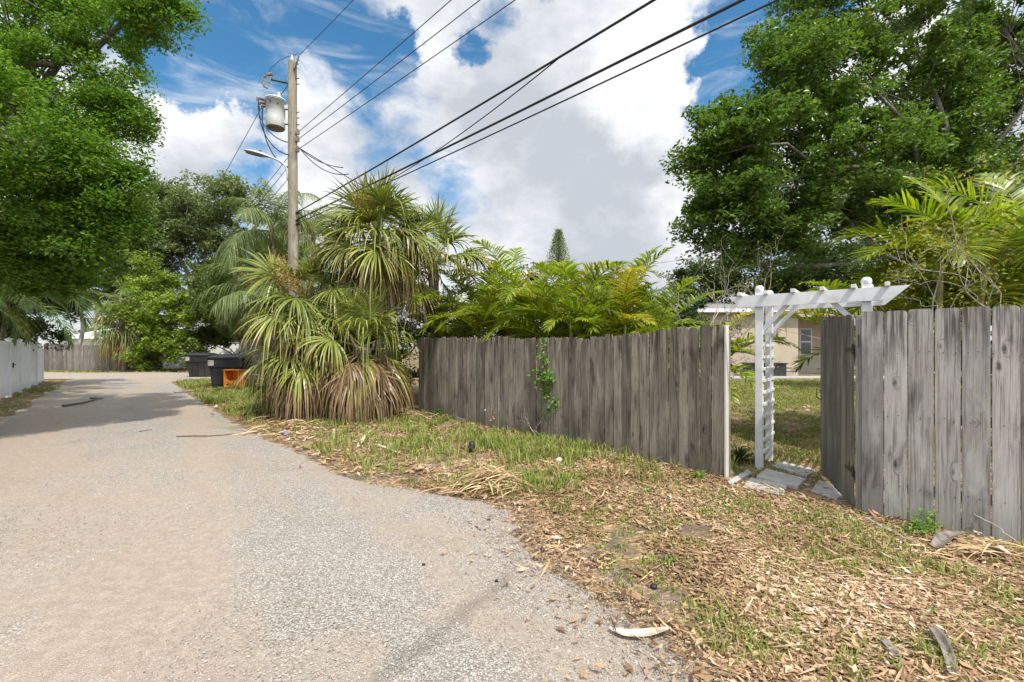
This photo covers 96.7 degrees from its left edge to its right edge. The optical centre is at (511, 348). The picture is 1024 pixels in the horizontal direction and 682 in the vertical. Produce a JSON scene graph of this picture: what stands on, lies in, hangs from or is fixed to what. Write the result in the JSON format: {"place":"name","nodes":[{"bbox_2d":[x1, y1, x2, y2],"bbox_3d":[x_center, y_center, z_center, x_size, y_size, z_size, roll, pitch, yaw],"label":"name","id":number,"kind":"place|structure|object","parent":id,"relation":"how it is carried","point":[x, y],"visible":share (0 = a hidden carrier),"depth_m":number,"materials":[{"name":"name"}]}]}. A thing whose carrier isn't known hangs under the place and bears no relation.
{"place":"outdoors","nodes":[
{"label":"outdoors","id":0,"kind":"place"},
{"bbox_2d":[49,327,173,354],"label":"house","id":1,"kind":"structure","parent":0,"point":[84,339],"depth_m":43.00,"materials":[{"name":"white metal"}]},
{"bbox_2d":[44,372,418,378],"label":"side road","id":2,"kind":"structure","parent":0,"point":[103,375],"depth_m":26.03,"materials":[{"name":"asphalt"}]},
{"bbox_2d":[183,353,217,376],"bbox_3d":[-17.002,0.882,25.012,1.498,1.331,1.225,0,0,-8],"label":"alley bin","id":3,"kind":"object","parent":2,"relation":"on","point":[196,364],"visible":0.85,"depth_m":24.52,"materials":[{"name":"black plastic"}]},
{"bbox_2d":[0,378,780,681],"bbox_3d":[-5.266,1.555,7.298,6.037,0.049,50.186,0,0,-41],"label":"gravel road","id":4,"kind":"structure","parent":0,"point":[47,625],"depth_m":3.18,"materials":[{"name":"gravel"}]},
{"bbox_2d":[61,398,97,406],"bbox_3d":[-12.060,1.503,12.809,0.165,0.061,1.738,0,0,-19],"label":"stick","id":5,"kind":"object","parent":4,"relation":"on","point":[65,405],"visible":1,"depth_m":12.45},
{"bbox_2d":[176,429,249,436],"bbox_3d":[-5.266,1.526,8.182,1.200,0.025,0.444,0,0,-43],"label":"stick","id":6,"kind":"object","parent":4,"relation":"on","point":[207,435],"visible":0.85,"depth_m":7.97,"materials":[{"name":"wood"}]},
{"bbox_2d":[609,626,670,636],"bbox_3d":[0.695,1.516,2.436,0.337,0.023,0.092,0,0,0],"label":"palm spathe","id":7,"kind":"object","parent":4,"relation":"on","point":[642,632],"visible":0.99,"depth_m":2.44},
{"bbox_2d":[0,349,1023,681],"bbox_3d":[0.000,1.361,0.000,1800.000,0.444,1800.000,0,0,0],"label":"ground","id":8,"kind":"structure","parent":0,"point":[696,527],"depth_m":4.01,"materials":[{"name":"green plant"}]},
{"bbox_2d":[0,337,43,398],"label":"vinyl fence","id":9,"kind":"object","parent":8,"relation":"on","point":[21,365],"visible":0.96,"depth_m":16.08,"materials":[{"name":"plastic"}]},
{"bbox_2d":[0,379,63,417],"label":"fallen leaves","id":10,"kind":"object","parent":8,"relation":"on","point":[33,388],"visible":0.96,"depth_m":17.73,"materials":[{"name":"brown plant"}]},
{"bbox_2d":[0,248,114,351],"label":"shrub","id":11,"kind":"object","parent":8,"relation":"on","point":[59,337],"visible":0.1,"depth_m":18.66,"materials":[{"name":"green plant"}]},
{"bbox_2d":[0,273,130,350],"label":"drooping palm","id":12,"kind":"object","parent":8,"relation":"on","point":[18,322],"visible":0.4,"depth_m":15.10,"materials":[{"name":"green plant"}]},
{"bbox_2d":[29,197,157,344],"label":"pale tree","id":13,"kind":"object","parent":8,"relation":"on","point":[81,334],"visible":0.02,"depth_m":34.65,"materials":[{"name":"green plant"}]},
{"bbox_2d":[0,369,187,416],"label":"grass","id":14,"kind":"structure","parent":8,"relation":"on","point":[32,390],"depth_m":17.76,"materials":[{"name":"plant"}]},
{"bbox_2d":[44,343,162,370],"bbox_3d":[-31.300,0.591,31.968,13.400,1.938,0.169,0,0,0],"label":"board fence","id":15,"kind":"object","parent":8,"relation":"on","point":[72,359],"visible":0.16,"depth_m":31.90,"materials":[{"name":"wood"}]},
{"bbox_2d":[0,0,213,302],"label":"oak tree","id":16,"kind":"object","parent":8,"relation":"on","point":[53,150],"visible":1,"depth_m":8.14,"materials":[{"name":"green plant"}]},
{"bbox_2d":[77,297,156,371],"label":"fan palm","id":17,"kind":"object","parent":8,"relation":"on","point":[109,340],"visible":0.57,"depth_m":29.83,"materials":[{"name":"plant"}]},
{"bbox_2d":[88,277,161,370],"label":"tree","id":18,"kind":"object","parent":8,"relation":"on","point":[110,302],"visible":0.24,"depth_m":30.24,"materials":[{"name":"plant"}]},
{"bbox_2d":[83,227,182,316],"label":"background tree","id":19,"kind":"object","parent":8,"relation":"on","point":[112,289],"visible":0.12,"depth_m":36.16,"materials":[{"name":"green plant"}]},
{"bbox_2d":[91,367,187,371],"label":"fallen leaves","id":20,"kind":"object","parent":8,"relation":"on","point":[181,368],"visible":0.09,"depth_m":31.48,"materials":[{"name":"brown plant"}]},
{"bbox_2d":[92,248,222,370],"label":"lime tree","id":21,"kind":"object","parent":8,"relation":"on","point":[160,338],"visible":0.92,"depth_m":30.04,"materials":[{"name":"green plant"}]},
{"bbox_2d":[163,342,240,367],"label":"garden wall","id":22,"kind":"structure","parent":8,"relation":"on","point":[235,349],"depth_m":35.91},
{"bbox_2d":[103,168,310,325],"bbox_3d":[-25.410,-6.616,37.948,17.165,16.657,10.646,0,0,0],"label":"oak tree","id":23,"kind":"object","parent":8,"relation":"on","point":[185,222],"visible":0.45,"depth_m":36.47,"materials":[{"name":"green plant"}]},
{"bbox_2d":[175,377,273,411],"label":"grass","id":24,"kind":"structure","parent":8,"relation":"on","point":[201,384],"depth_m":14.76,"materials":[{"name":"plant"}]},
{"bbox_2d":[178,316,279,353],"bbox_3d":[-19.701,-1.081,33.151,11.519,5.511,4.799,0,0,21],"label":"shrub","id":25,"kind":"object","parent":8,"relation":"on","point":[208,335],"visible":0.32,"depth_m":32.35,"materials":[{"name":"green plant"}]},
{"bbox_2d":[205,354,252,387],"bbox_3d":[-11.153,0.882,18.012,1.498,1.331,1.225,0,0,-14],"label":"alley bin","id":26,"kind":"object","parent":8,"relation":"on","point":[218,364],"visible":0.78,"depth_m":17.50,"materials":[{"name":"black plastic"}]},
{"bbox_2d":[224,369,247,388],"bbox_3d":[-10.301,1.163,16.945,0.660,0.773,0.470,0,0,10],"label":"cabinet","id":27,"kind":"object","parent":8,"relation":"on","point":[232,375],"visible":0.45,"depth_m":16.93,"materials":[{"name":"orange wood"}]},
{"bbox_2d":[190,259,323,390],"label":"drooping palm","id":28,"kind":"object","parent":8,"relation":"on","point":[233,296],"visible":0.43,"depth_m":16.22,"materials":[{"name":"green plant"}]},
{"bbox_2d":[241,339,278,379],"bbox_3d":[-10.554,0.572,20.238,4.968,2.006,0.122,0,0,29],"label":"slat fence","id":29,"kind":"object","parent":8,"relation":"on","point":[248,347],"visible":0.16,"depth_m":21.01,"materials":[{"name":"wood"}]},
{"bbox_2d":[177,219,351,338],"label":"background tree","id":30,"kind":"object","parent":8,"relation":"on","point":[191,298],"visible":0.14,"depth_m":29.59,"materials":[{"name":"green plant"}]},
{"bbox_2d":[240,367,292,415],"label":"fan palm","id":31,"kind":"object","parent":8,"relation":"on","point":[249,409],"visible":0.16,"depth_m":10.65,"materials":[{"name":"green plant"}]},
{"bbox_2d":[212,178,335,365],"bbox_3d":[-9.401,-2.310,17.759,4.758,7.722,5.331,0,0,0],"label":"drooping palm","id":32,"kind":"object","parent":8,"relation":"on","point":[232,244],"visible":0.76,"depth_m":17.54,"materials":[{"name":"green plant"}]},
{"bbox_2d":[262,54,300,361],"bbox_3d":[-6.732,-3.585,13.496,1.260,10.271,0.432,0,0,12],"label":"utility pole","id":33,"kind":"object","parent":8,"relation":"on","point":[294,221],"visible":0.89,"depth_m":13.39,"materials":[{"name":"brown wood"}]},
{"bbox_2d":[177,157,287,279],"bbox_3d":[-19.565,-5.222,27.525,0.018,1.072,38.086,0,0,-43],"label":"power line","id":34,"kind":"object","parent":33,"relation":"attached to","point":[248,206],"visible":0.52,"depth_m":16.33,"materials":[{"name":"rubber"}]},
{"bbox_2d":[178,167,287,283],"bbox_3d":[-19.565,-4.908,27.525,0.018,1.099,38.086,0,0,-43],"label":"power line","id":35,"kind":"object","parent":33,"relation":"attached to","point":[239,225],"visible":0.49,"depth_m":18.43,"materials":[{"name":"rubber"}]},
{"bbox_2d":[244,149,287,178],"bbox_3d":[-7.156,-5.383,13.248,1.176,0.766,0.286,0,0,-11],"label":"street lamp","id":36,"kind":"object","parent":33,"relation":"attached to","point":[259,153],"visible":1,"depth_m":13.19,"materials":[{"name":"metal"}]},
{"bbox_2d":[256,92,288,166],"bbox_3d":[-7.008,-6.442,13.420,0.924,2.215,0.570,0,0,0],"label":"transformer","id":37,"kind":"object","parent":33,"relation":"attached to","point":[275,106],"visible":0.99,"depth_m":13.26,"materials":[{"name":"grey paint"}]},
{"bbox_2d":[206,107,261,204],"bbox_3d":[-9.990,-6.531,16.090,0.018,1.213,7.626,0,0,-44],"label":"drop wire","id":38,"kind":"object","parent":37,"relation":"attached to","point":[235,154],"visible":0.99,"depth_m":15.49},
{"bbox_2d":[300,0,450,130],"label":"power line","id":39,"kind":"object","parent":33,"relation":"attached to","point":[381,60],"visible":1,"depth_m":9.99,"materials":[{"name":"rubber"}]},
{"bbox_2d":[299,0,479,138],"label":"power line","id":40,"kind":"object","parent":33,"relation":"attached to","point":[396,64],"visible":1,"depth_m":9.75,"materials":[{"name":"rubber"}]},
{"bbox_2d":[299,0,514,148],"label":"power line","id":41,"kind":"object","parent":33,"relation":"attached to","point":[416,68],"visible":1,"depth_m":9.39,"materials":[{"name":"rubber"}]},
{"bbox_2d":[303,150,529,258],"bbox_3d":[-2.662,-5.115,17.699,0.024,1.589,11.205,0,0,40],"label":"drop wire","id":42,"kind":"object","parent":33,"relation":"attached to","point":[366,187],"visible":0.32,"depth_m":14.34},
{"bbox_2d":[299,0,655,210],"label":"phone cable","id":43,"kind":"object","parent":33,"relation":"attached to","point":[568,51],"visible":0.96,"depth_m":6.81,"materials":[{"name":"rubber"}]},
{"bbox_2d":[390,60,556,179],"bbox_3d":[-1.147,-3.961,8.555,0.018,0.125,5.947,0,0,-38],"label":"drop wire","id":44,"kind":"object","parent":43,"relation":"attached to","point":[486,114],"visible":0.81,"depth_m":7.50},
{"bbox_2d":[300,0,744,218],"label":"phone cable","id":45,"kind":"object","parent":33,"relation":"attached to","point":[614,64],"visible":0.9,"depth_m":6.46,"materials":[{"name":"rubber"}]},
{"bbox_2d":[300,0,778,222],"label":"phone cable","id":46,"kind":"object","parent":33,"relation":"attached to","point":[725,24],"visible":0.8,"depth_m":6.22,"materials":[{"name":"rubber"}]},
{"bbox_2d":[207,418,356,437],"bbox_3d":[-4.158,1.468,8.760,2.635,0.136,2.380,0,0,-40],"label":"dead frond heap","id":47,"kind":"object","parent":8,"relation":"on","point":[297,421],"visible":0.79,"depth_m":8.80,"materials":[{"name":"beige plant"}]},
{"bbox_2d":[232,321,354,424],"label":"fan palm","id":48,"kind":"object","parent":8,"relation":"on","point":[297,385],"visible":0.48,"depth_m":9.54,"materials":[{"name":"green plant"}]},
{"bbox_2d":[231,238,366,419],"bbox_3d":[-4.647,-0.003,10.434,3.045,5.209,3.208,0,0,-18],"label":"fan palm","id":49,"kind":"object","parent":8,"relation":"on","point":[303,309],"visible":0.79,"depth_m":9.66,"materials":[{"name":"green plant"}]},
{"bbox_2d":[251,205,360,290],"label":"drooping palm","id":50,"kind":"object","parent":8,"relation":"on","point":[313,239],"visible":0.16,"depth_m":21.40,"materials":[{"name":"green plant"}]},
{"bbox_2d":[249,409,445,425],"bbox_3d":[-3.388,1.409,9.967,4.773,0.197,2.123,0,0,0],"label":"dead frond heap","id":51,"kind":"object","parent":8,"relation":"on","point":[416,413],"visible":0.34,"depth_m":9.93,"materials":[{"name":"beige plant"}]},
{"bbox_2d":[299,276,423,425],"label":"fan palm","id":52,"kind":"object","parent":8,"relation":"on","point":[366,381],"visible":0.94,"depth_m":9.43,"materials":[{"name":"green plant"}]},
{"bbox_2d":[260,276,472,386],"bbox_3d":[-4.500,-0.501,15.052,6.830,4.476,4.110,0,0,0],"label":"shrub","id":53,"kind":"object","parent":8,"relation":"on","point":[409,331],"visible":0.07,"depth_m":14.68,"materials":[{"name":"green plant"}]},
{"bbox_2d":[304,161,444,407],"bbox_3d":[-3.115,-1.498,10.759,3.318,6.100,3.167,0,0,-43],"label":"fan palm","id":54,"kind":"object","parent":8,"relation":"on","point":[375,210],"visible":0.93,"depth_m":10.21,"materials":[{"name":"green plant"}]},
{"bbox_2d":[382,190,498,347],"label":"fan palm","id":55,"kind":"object","parent":8,"relation":"on","point":[447,238],"visible":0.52,"depth_m":11.27,"materials":[{"name":"green plant"}]},
{"bbox_2d":[202,400,693,475],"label":"fallen leaves","id":56,"kind":"object","parent":8,"relation":"on","point":[303,431],"visible":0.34,"depth_m":6.83,"materials":[{"name":"brown plant"}]},
{"bbox_2d":[365,259,538,350],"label":"feather palm","id":57,"kind":"object","parent":8,"relation":"on","point":[475,328],"visible":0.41,"depth_m":11.49,"materials":[{"name":"green plant"}]},
{"bbox_2d":[468,441,474,452],"bbox_3d":[-0.586,1.436,6.600,0.104,0.199,0.109,0,0,0],"label":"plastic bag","id":58,"kind":"object","parent":8,"relation":"on","point":[471,445],"visible":0.78,"depth_m":6.56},
{"bbox_2d":[420,465,543,500],"bbox_3d":[-0.191,1.413,5.100,1.619,0.239,1.043,0,0,0],"label":"dead frond heap","id":59,"kind":"object","parent":8,"relation":"on","point":[497,476],"visible":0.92,"depth_m":4.98,"materials":[{"name":"beige plant"}]},
{"bbox_2d":[432,239,646,414],"bbox_3d":[0.480,-0.594,10.738,4.805,4.326,4.569,0,0,0],"label":"feather palm","id":60,"kind":"object","parent":8,"relation":"on","point":[506,276],"visible":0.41,"depth_m":10.42,"materials":[{"name":"green plant"}]},
{"bbox_2d":[546,228,569,283],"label":"norfolk pine","id":61,"kind":"object","parent":8,"relation":"on","point":[558,235],"visible":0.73,"depth_m":44.74,"materials":[{"name":"plant"}]},
{"bbox_2d":[482,256,648,399],"bbox_3d":[1.263,-0.244,9.827,3.807,3.627,4.648,0,0,0],"label":"feather palm","id":62,"kind":"object","parent":8,"relation":"on","point":[552,322],"visible":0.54,"depth_m":8.92,"materials":[{"name":"green plant"}]},
{"bbox_2d":[419,324,730,479],"bbox_3d":[0.171,0.634,8.207,0.178,1.853,7.450,0,0,-40],"label":"board fence","id":63,"kind":"object","parent":8,"relation":"on","point":[687,427],"visible":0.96,"depth_m":6.64,"materials":[{"name":"wood"}]},
{"bbox_2d":[527,337,560,419],"bbox_3d":[0.569,0.669,7.538,0.649,1.763,0.373,0,0,39],"label":"vine","id":64,"kind":"object","parent":63,"relation":"attached to","point":[546,377],"visible":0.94,"depth_m":7.53,"materials":[{"name":"green plant"}]},
{"bbox_2d":[457,262,741,366],"bbox_3d":[2.323,-0.368,13.394,9.058,4.068,3.786,0,0,0],"label":"shrub","id":65,"kind":"object","parent":8,"relation":"on","point":[690,312],"visible":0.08,"depth_m":12.81,"materials":[{"name":"green plant"}]},
{"bbox_2d":[550,261,695,304],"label":"feather palm","id":66,"kind":"object","parent":8,"relation":"on","point":[653,292],"visible":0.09,"depth_m":13.46,"materials":[{"name":"green plant"}]},
{"bbox_2d":[528,245,730,419],"bbox_3d":[2.350,-0.320,9.238,3.816,3.770,4.073,0,0,23],"label":"feather palm","id":67,"kind":"object","parent":8,"relation":"on","point":[623,295],"visible":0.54,"depth_m":8.71,"materials":[{"name":"green plant"}]},
{"bbox_2d":[301,429,1023,681],"bbox_3d":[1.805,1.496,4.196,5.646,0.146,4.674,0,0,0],"label":"fallen leaves","id":68,"kind":"object","parent":8,"relation":"on","point":[785,668],"visible":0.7,"depth_m":2.92,"materials":[{"name":"beige plant"}]},
{"bbox_2d":[880,639,899,656],"bbox_3d":[1.885,1.492,2.268,0.043,0.022,0.107,0,0,12],"label":"bark scrap","id":69,"kind":"object","parent":68,"relation":"on","point":[893,649],"visible":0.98,"depth_m":2.26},
{"bbox_2d":[303,425,1023,681],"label":"straw","id":70,"kind":"object","parent":8,"relation":"on","point":[973,638],"visible":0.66,"depth_m":2.89,"materials":[{"name":"beige plant"}]},
{"bbox_2d":[309,429,1023,681],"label":"leaf crumbs","id":71,"kind":"object","parent":8,"relation":"on","point":[769,661],"visible":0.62,"depth_m":2.97,"materials":[{"name":"plant"}]},
{"bbox_2d":[649,323,737,374],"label":"feather palm","id":72,"kind":"object","parent":8,"relation":"on","point":[696,326],"visible":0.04,"depth_m":8.07,"materials":[{"name":"green plant"}]},
{"bbox_2d":[682,469,706,479],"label":"weed","id":73,"kind":"object","parent":8,"relation":"on","point":[700,473],"visible":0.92,"depth_m":5.30,"materials":[{"name":"green plant"}]},
{"bbox_2d":[613,311,800,403],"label":"feather palm","id":74,"kind":"object","parent":8,"relation":"on","point":[735,349],"visible":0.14,"depth_m":7.67,"materials":[{"name":"green plant"}]},
{"bbox_2d":[657,253,769,303],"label":"background tree","id":75,"kind":"object","parent":8,"relation":"on","point":[691,269],"visible":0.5,"depth_m":31.44,"materials":[{"name":"green plant"}]},
{"bbox_2d":[651,227,799,378],"bbox_3d":[4.048,-0.447,8.980,2.466,3.817,3.532,0,0,21],"label":"bare shrub","id":76,"kind":"object","parent":8,"relation":"on","point":[734,332],"visible":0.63,"depth_m":8.79,"materials":[{"name":"green plant"}]},
{"bbox_2d":[727,469,750,485],"bbox_3d":[2.665,1.525,5.317,0.085,0.070,0.830,0,0,44],"label":"paver","id":77,"kind":"object","parent":8,"relation":"on","point":[744,475],"visible":0.63,"depth_m":5.29,"materials":[{"name":"concrete"}]},
{"bbox_2d":[613,302,883,376],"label":"house","id":78,"kind":"structure","parent":8,"relation":"on","point":[787,353],"depth_m":19.00,"materials":[{"name":"beige paint"}]},
{"bbox_2d":[798,328,814,356],"bbox_3d":[14.050,-0.295,21.747,0.740,1.390,0.145,0,0,0],"label":"window","id":79,"kind":"structure","parent":78,"relation":"in","point":[804,341],"depth_m":21.75,"materials":[{"name":"glass"}]},
{"bbox_2d":[731,441,769,466],"bbox_3d":[3.093,1.429,6.140,0.743,0.304,0.748,0,0,0],"label":"strap plant","id":80,"kind":"object","parent":8,"relation":"on","point":[740,453],"visible":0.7,"depth_m":6.12,"materials":[{"name":"green plant"}]},
{"bbox_2d":[742,362,787,375],"bbox_3d":[10.200,0.868,18.390,1.520,0.605,0.660,0,0,0],"label":"storage box","id":81,"kind":"object","parent":8,"relation":"on","point":[781,370],"visible":0.51,"depth_m":18.10,"materials":[{"name":"black plastic"}]},
{"bbox_2d":[743,477,787,496],"bbox_3d":[2.772,1.530,4.969,0.393,0.070,0.526,0,0,38],"label":"paver","id":82,"kind":"object","parent":8,"relation":"on","point":[750,482],"visible":0.6,"depth_m":4.97,"materials":[{"name":"concrete"}]},
{"bbox_2d":[757,468,805,489],"bbox_3d":[3.106,1.510,5.258,0.416,0.070,0.589,0,0,-30],"label":"paver","id":83,"kind":"object","parent":8,"relation":"on","point":[794,482],"visible":0.7,"depth_m":5.17,"materials":[{"name":"concrete"}]},
{"bbox_2d":[589,378,991,495],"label":"fallen leaves","id":84,"kind":"object","parent":8,"relation":"on","point":[790,433],"visible":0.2,"depth_m":8.14,"materials":[{"name":"brown plant"}]},
{"bbox_2d":[771,461,814,477],"bbox_3d":[3.518,1.525,5.691,0.394,0.070,0.576,0,0,-25],"label":"paver","id":85,"kind":"object","parent":8,"relation":"on","point":[785,465],"visible":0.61,"depth_m":5.66,"materials":[{"name":"concrete"}]},
{"bbox_2d":[742,237,889,294],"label":"background tree","id":86,"kind":"object","parent":8,"relation":"on","point":[793,277],"visible":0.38,"depth_m":31.03,"materials":[{"name":"green plant"}]},
{"bbox_2d":[729,277,909,469],"bbox_3d":[3.739,0.366,5.629,1.775,2.328,0.900,0,0,40],"label":"arbor","id":87,"kind":"object","parent":8,"relation":"on","point":[867,296],"visible":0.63,"depth_m":5.69,"materials":[{"name":"white paint"}]},
{"bbox_2d":[811,480,841,499],"bbox_3d":[3.420,1.540,4.893,0.289,0.070,0.691,0,0,41],"label":"paver","id":88,"kind":"object","parent":8,"relation":"on","point":[831,491],"visible":0.5,"depth_m":4.83,"materials":[{"name":"concrete"}]},
{"bbox_2d":[658,0,1023,274],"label":"oak tree","id":89,"kind":"object","parent":8,"relation":"on","point":[743,140],"visible":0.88,"depth_m":20.55,"materials":[{"name":"green plant"}]},
{"bbox_2d":[855,315,861,512],"bbox_3d":[3.269,0.620,4.247,0.100,1.860,0.094,0,0,39],"label":"gate post","id":90,"kind":"object","parent":8,"relation":"on","point":[858,412],"visible":0.45,"depth_m":4.23,"materials":[{"name":"wood"}]},
{"bbox_2d":[816,314,854,504],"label":"gate","id":91,"kind":"structure","parent":90,"relation":"attached to","point":[837,356],"depth_m":4.72,"materials":[{"name":"wood"}]},
{"bbox_2d":[764,259,991,373],"bbox_3d":[6.068,0.086,7.367,3.361,2.746,3.774,0,0,0],"label":"feather palm","id":92,"kind":"object","parent":8,"relation":"on","point":[896,304],"visible":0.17,"depth_m":7.29,"materials":[{"name":"green plant"}]},
{"bbox_2d":[738,153,1023,472],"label":"bare shrub","id":93,"kind":"object","parent":8,"relation":"on","point":[958,243],"visible":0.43,"depth_m":5.27,"materials":[{"name":"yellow plant"}]},
{"bbox_2d":[864,517,915,542],"bbox_3d":[3.123,1.504,3.787,0.045,0.028,0.507,0,0,2],"label":"stick","id":94,"kind":"object","parent":8,"relation":"on","point":[886,528],"visible":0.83,"depth_m":3.79,"materials":[{"name":"wood"}]},
{"bbox_2d":[817,234,1020,315],"bbox_3d":[12.752,-1.179,12.609,7.276,5.068,3.646,0,0,0],"label":"shrub","id":95,"kind":"object","parent":8,"relation":"on","point":[856,268],"visible":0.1,"depth_m":12.92,"materials":[{"name":"green plant"}]},
{"bbox_2d":[899,508,941,538],"bbox_3d":[3.399,1.442,3.732,0.331,0.215,0.265,0,0,0],"label":"weed","id":96,"kind":"object","parent":8,"relation":"on","point":[918,524],"visible":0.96,"depth_m":3.77,"materials":[{"name":"green plant"}]},
{"bbox_2d":[827,170,1023,452],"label":"feather palm","id":97,"kind":"object","parent":8,"relation":"on","point":[1013,240],"visible":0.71,"depth_m":6.22,"materials":[{"name":"green plant"}]},
{"bbox_2d":[911,544,951,561],"bbox_3d":[3.091,1.493,3.376,0.369,0.058,0.307,0,0,-36],"label":"dead frond heap","id":98,"kind":"object","parent":8,"relation":"on","point":[925,551],"visible":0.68,"depth_m":3.34,"materials":[{"name":"beige plant"}]},
{"bbox_2d":[847,257,1023,400],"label":"feather palm","id":99,"kind":"object","parent":8,"relation":"on","point":[1008,294],"visible":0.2,"depth_m":6.63,"materials":[{"name":"green plant"}]},
{"bbox_2d":[925,623,957,674],"bbox_3d":[2.099,1.458,2.212,0.065,0.073,0.327,0,0,28],"label":"frond base","id":100,"kind":"object","parent":8,"relation":"on","point":[939,634],"visible":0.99,"depth_m":2.23,"materials":[{"name":"plant"}]},
{"bbox_2d":[862,305,1023,542],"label":"board fence","id":101,"kind":"object","parent":8,"relation":"on","point":[908,351],"visible":0.96,"depth_m":3.83,"materials":[{"name":"wood"}]},
{"bbox_2d":[930,530,966,548],"bbox_3d":[3.392,1.462,3.535,0.505,0.073,0.100,0,0,-30],"label":"frond base","id":102,"kind":"object","parent":8,"relation":"on","point":[940,539],"visible":0.99,"depth_m":3.50,"materials":[{"name":"plant"}]},
{"bbox_2d":[878,209,1023,343],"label":"shrub","id":103,"kind":"object","parent":8,"relation":"on","point":[917,290],"visible":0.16,"depth_m":7.17,"materials":[{"name":"green plant"}]},
{"bbox_2d":[906,536,1023,578],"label":"dead frond heap","id":104,"kind":"object","parent":8,"relation":"on","point":[982,550],"visible":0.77,"depth_m":3.30,"materials":[{"name":"beige plant"}]},
{"bbox_2d":[987,545,1011,554],"bbox_3d":[3.522,1.455,3.296,0.090,0.044,0.123,0,0,-11],"label":"frond base","id":105,"kind":"object","parent":104,"relation":"on","point":[1000,548],"visible":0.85,"depth_m":3.29,"materials":[{"name":"plant"}]},
{"bbox_2d":[0,0,1023,348],"label":"sky","id":106,"kind":"structure","parent":0,"point":[586,166],"materials":[{"name":"blue"}]},
{"bbox_2d":[589,378,991,485],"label":"grass","id":107,"kind":"structure","parent":0,"point":[798,400],"depth_m":8.98,"materials":[{"name":"plant"}]},
{"bbox_2d":[731,376,883,378],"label":"path","id":108,"kind":"structure","parent":0,"point":[792,377],"depth_m":17.25,"materials":[{"name":"concrete"}]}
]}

